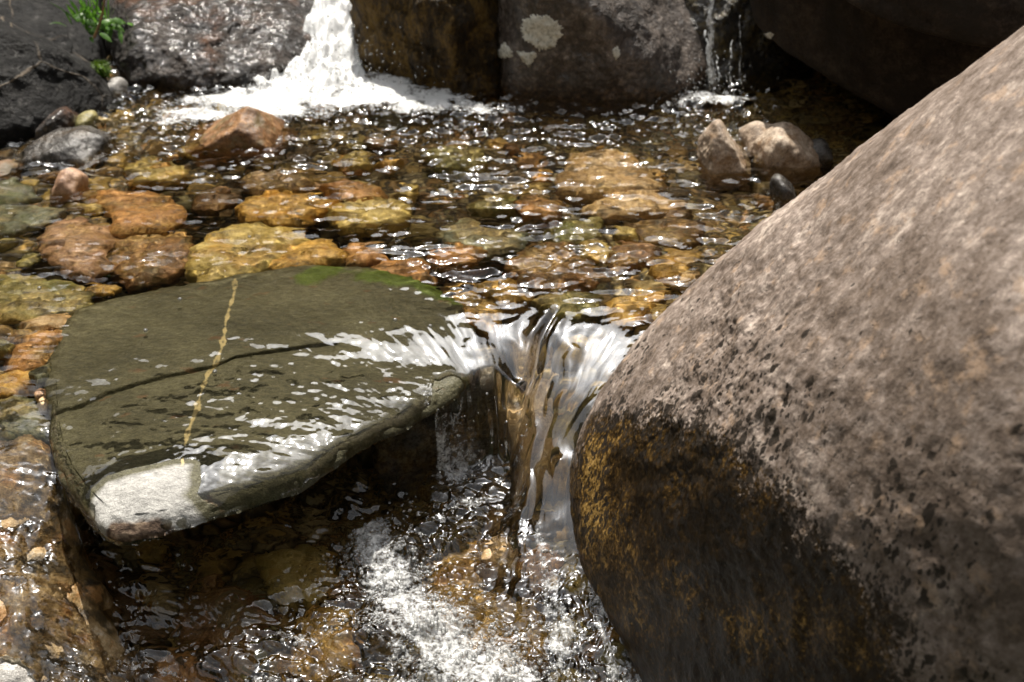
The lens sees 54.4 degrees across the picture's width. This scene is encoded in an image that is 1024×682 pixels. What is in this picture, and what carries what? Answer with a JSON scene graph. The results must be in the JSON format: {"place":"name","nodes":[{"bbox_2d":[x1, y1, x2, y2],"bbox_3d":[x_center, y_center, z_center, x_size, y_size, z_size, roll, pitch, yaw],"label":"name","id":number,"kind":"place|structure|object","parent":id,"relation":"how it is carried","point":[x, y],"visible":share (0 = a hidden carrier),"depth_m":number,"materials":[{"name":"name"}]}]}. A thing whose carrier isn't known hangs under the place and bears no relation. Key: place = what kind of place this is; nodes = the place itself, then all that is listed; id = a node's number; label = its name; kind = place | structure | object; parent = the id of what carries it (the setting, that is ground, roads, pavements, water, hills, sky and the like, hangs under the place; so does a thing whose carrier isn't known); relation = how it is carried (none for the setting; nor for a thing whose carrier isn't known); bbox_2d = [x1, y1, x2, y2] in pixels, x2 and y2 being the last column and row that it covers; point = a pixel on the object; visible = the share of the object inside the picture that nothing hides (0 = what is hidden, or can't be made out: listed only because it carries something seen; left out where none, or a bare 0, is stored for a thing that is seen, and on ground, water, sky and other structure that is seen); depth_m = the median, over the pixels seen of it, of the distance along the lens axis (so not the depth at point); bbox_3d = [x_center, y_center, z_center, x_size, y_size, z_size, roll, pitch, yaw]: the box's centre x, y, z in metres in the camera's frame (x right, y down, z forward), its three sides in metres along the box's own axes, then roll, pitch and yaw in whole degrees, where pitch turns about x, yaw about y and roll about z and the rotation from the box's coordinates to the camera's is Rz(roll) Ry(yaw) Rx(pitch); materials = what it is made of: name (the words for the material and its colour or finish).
{"place":"outdoors","nodes":[
{"label":"outdoors","id":0,"kind":"place"},
{"bbox_2d":[72,447,373,559],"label":"streambed","id":1,"kind":"structure","parent":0,"point":[194,537],"depth_m":2.07,"materials":[{"name":"brown stone"}]},
{"bbox_2d":[0,159,17,176],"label":"brown stone","id":2,"kind":"object","parent":1,"relation":"on","point":[6,165],"visible":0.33,"depth_m":2.53,"materials":[{"name":"beige stone"}]},
{"bbox_2d":[0,662,33,681],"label":"wet stone","id":3,"kind":"object","parent":1,"relation":"on","point":[9,672],"visible":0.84,"depth_m":1.48,"materials":[{"name":"grey stone"}]},
{"bbox_2d":[34,391,42,396],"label":"submerged stone","id":4,"kind":"object","parent":1,"relation":"on","point":[38,393],"visible":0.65,"depth_m":1.79,"materials":[{"name":"beige stone"}]},
{"bbox_2d":[0,0,105,61],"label":"angular rock","id":5,"kind":"object","parent":1,"relation":"on","point":[39,16],"visible":0.23,"depth_m":3.15,"materials":[{"name":"grey stone"}]},
{"bbox_2d":[0,14,112,143],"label":"angular rock","id":6,"kind":"object","parent":5,"relation":"on","point":[42,77],"visible":0.43,"depth_m":2.75,"materials":[{"name":"grey stone"}]},
{"bbox_2d":[35,106,78,137],"bbox_3d":[-1.262,-0.566,2.785,0.106,0.178,0.146,0,35,0],"label":"leaning stone","id":7,"kind":"object","parent":6,"relation":"on","point":[64,117],"visible":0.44,"depth_m":2.71,"materials":[{"name":"stone"}]},
{"bbox_2d":[44,28,72,52],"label":"angular rock","id":8,"kind":"object","parent":6,"relation":"on","point":[59,37],"visible":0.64,"depth_m":2.96,"materials":[{"name":"grey stone"}]},
{"bbox_2d":[91,59,112,76],"bbox_3d":[-1.249,-0.826,3.014,0.070,0.060,0.147,-18,39,-24],"label":"moss clump","id":9,"kind":"object","parent":6,"relation":"on","point":[102,68],"visible":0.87,"depth_m":2.99,"materials":[{"name":"green plant"}]},
{"bbox_2d":[0,517,125,681],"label":"wet rock","id":10,"kind":"object","parent":1,"relation":"on","point":[90,597],"visible":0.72,"depth_m":1.62,"materials":[{"name":"brown stone"}]},
{"bbox_2d":[22,125,110,164],"bbox_3d":[-1.200,-0.497,2.681,0.246,0.149,0.207,0,35,0],"label":"flat stone","id":11,"kind":"object","parent":1,"relation":"on","point":[80,144],"visible":0.52,"depth_m":2.61,"materials":[{"name":"grey stone"}]},
{"bbox_2d":[74,110,97,126],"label":"mossy stone","id":12,"kind":"object","parent":1,"relation":"on","point":[88,117],"visible":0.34,"depth_m":2.77,"materials":[{"name":"yellow stone"}]},
{"bbox_2d":[107,77,127,91],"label":"grey pebble","id":13,"kind":"object","parent":1,"relation":"on","point":[119,84],"visible":0.38,"depth_m":2.97,"materials":[{"name":"stone"}]},
{"bbox_2d":[102,0,313,89],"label":"sloping rock","id":14,"kind":"object","parent":1,"relation":"on","point":[178,44],"visible":0.48,"depth_m":3.11,"materials":[{"name":"grey stone"}]},
{"bbox_2d":[50,0,132,42],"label":"ferny plant","id":15,"kind":"object","parent":14,"relation":"on","point":[108,25],"visible":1,"depth_m":3.04,"materials":[{"name":"green leaves"}]},
{"bbox_2d":[199,106,284,148],"bbox_3d":[-0.761,-0.546,2.735,0.294,0.204,0.187,0,35,0],"label":"pointed stone","id":16,"kind":"object","parent":1,"relation":"on","point":[247,126],"visible":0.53,"depth_m":2.66,"materials":[{"name":"brown stone"}]},
{"bbox_2d":[371,413,436,474],"bbox_3d":[-0.168,0.171,2.124,0.289,0.340,0.261,-9,36,-12],"label":"dark rock","id":17,"kind":"object","parent":1,"relation":"on","point":[413,448],"visible":0.11,"depth_m":2.01,"materials":[{"name":"stone"}]},
{"bbox_2d":[50,376,463,541],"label":"flat slab","id":18,"kind":"structure","parent":17,"relation":"on","point":[129,501],"depth_m":1.58,"materials":[{"name":"grey stone"}]},
{"bbox_2d":[349,0,499,92],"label":"mossy boulder","id":19,"kind":"object","parent":1,"relation":"on","point":[458,39],"visible":0.41,"depth_m":2.96,"materials":[{"name":"brown stone"}]},
{"bbox_2d":[481,540,492,558],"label":"submerged stone","id":20,"kind":"object","parent":1,"relation":"on","point":[486,553],"visible":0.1,"depth_m":1.77,"materials":[{"name":"beige stone"}]},
{"bbox_2d":[496,0,707,102],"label":"lichen boulder","id":21,"kind":"object","parent":1,"relation":"on","point":[594,51],"visible":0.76,"depth_m":2.88,"materials":[{"name":"stone"}]},
{"bbox_2d":[697,119,746,173],"bbox_3d":[0.556,-0.472,2.606,0.144,0.232,0.190,0,35,0],"label":"tall stone","id":22,"kind":"object","parent":1,"relation":"on","point":[719,151],"visible":0.59,"depth_m":2.52,"materials":[{"name":"brown stone"}]},
{"bbox_2d":[704,0,741,83],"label":"waterfall","id":23,"kind":"structure","parent":1,"relation":"on","point":[710,43],"depth_m":2.97,"materials":[{"name":"white liquid"}]},
{"bbox_2d":[685,0,799,77],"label":"mossy ledge","id":24,"kind":"object","parent":1,"relation":"on","point":[756,49],"visible":0.16,"depth_m":3.06,"materials":[{"name":"black stone"}]},
{"bbox_2d":[738,121,771,151],"bbox_3d":[0.673,-0.508,2.705,0.114,0.178,0.146,0,35,0],"label":"angular stone","id":25,"kind":"object","parent":1,"relation":"on","point":[750,132],"visible":0.31,"depth_m":2.65,"materials":[{"name":"beige stone"}]},
{"bbox_2d":[769,173,795,199],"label":"dark stone","id":26,"kind":"object","parent":1,"relation":"on","point":[781,186],"visible":0.46,"depth_m":2.41,"materials":[{"name":"grey stone"}]},
{"bbox_2d":[752,122,819,167],"bbox_3d":[0.722,-0.477,2.633,0.178,0.215,0.189,0,35,0],"label":"pyramid stone","id":27,"kind":"object","parent":1,"relation":"on","point":[784,144],"visible":0.51,"depth_m":2.54,"materials":[{"name":"brown stone"}]},
{"bbox_2d":[569,26,1023,681],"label":"granite boulder","id":28,"kind":"object","parent":1,"relation":"on","point":[799,452],"visible":1,"depth_m":1.20,"materials":[{"name":"grey stone"}]},
{"bbox_2d":[750,0,993,117],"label":"overhanging boulder","id":29,"kind":"object","parent":1,"relation":"on","point":[894,70],"visible":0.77,"depth_m":2.51,"materials":[{"name":"black stone"}]},
{"bbox_2d":[847,0,1023,47],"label":"capping boulder","id":30,"kind":"object","parent":29,"relation":"on","point":[988,23],"visible":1,"depth_m":2.17,"materials":[{"name":"black stone"}]},
{"bbox_2d":[77,460,436,631],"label":"water","id":31,"kind":"structure","parent":0,"point":[173,580],"depth_m":1.78,"materials":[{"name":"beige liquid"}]},
{"bbox_2d":[0,0,895,681],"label":"water","id":32,"kind":"structure","parent":0,"point":[314,250],"depth_m":1.98,"materials":[{"name":"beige liquid"}]},
{"bbox_2d":[52,167,87,194],"bbox_3d":[-1.102,-0.353,2.492,0.085,0.168,0.101,0,35,0],"label":"pink stone","id":33,"kind":"object","parent":32,"relation":"in","point":[70,180],"visible":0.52,"depth_m":2.44,"materials":[{"name":"stone"}]},
{"bbox_2d":[37,194,690,681],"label":"foam bubbles","id":34,"kind":"object","parent":32,"relation":"on","point":[429,608],"visible":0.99,"depth_m":1.63,"materials":[{"name":"white liquid"}]},
{"bbox_2d":[217,16,779,476],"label":"spray drops","id":35,"kind":"object","parent":32,"relation":"on","point":[411,84],"visible":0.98,"depth_m":2.97,"materials":[{"name":"white liquid"}]},
{"bbox_2d":[811,138,832,159],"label":"stone","id":36,"kind":"object","parent":32,"relation":"in","point":[821,147],"visible":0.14,"depth_m":2.59,"materials":[{"name":"grey stone"}]}
]}

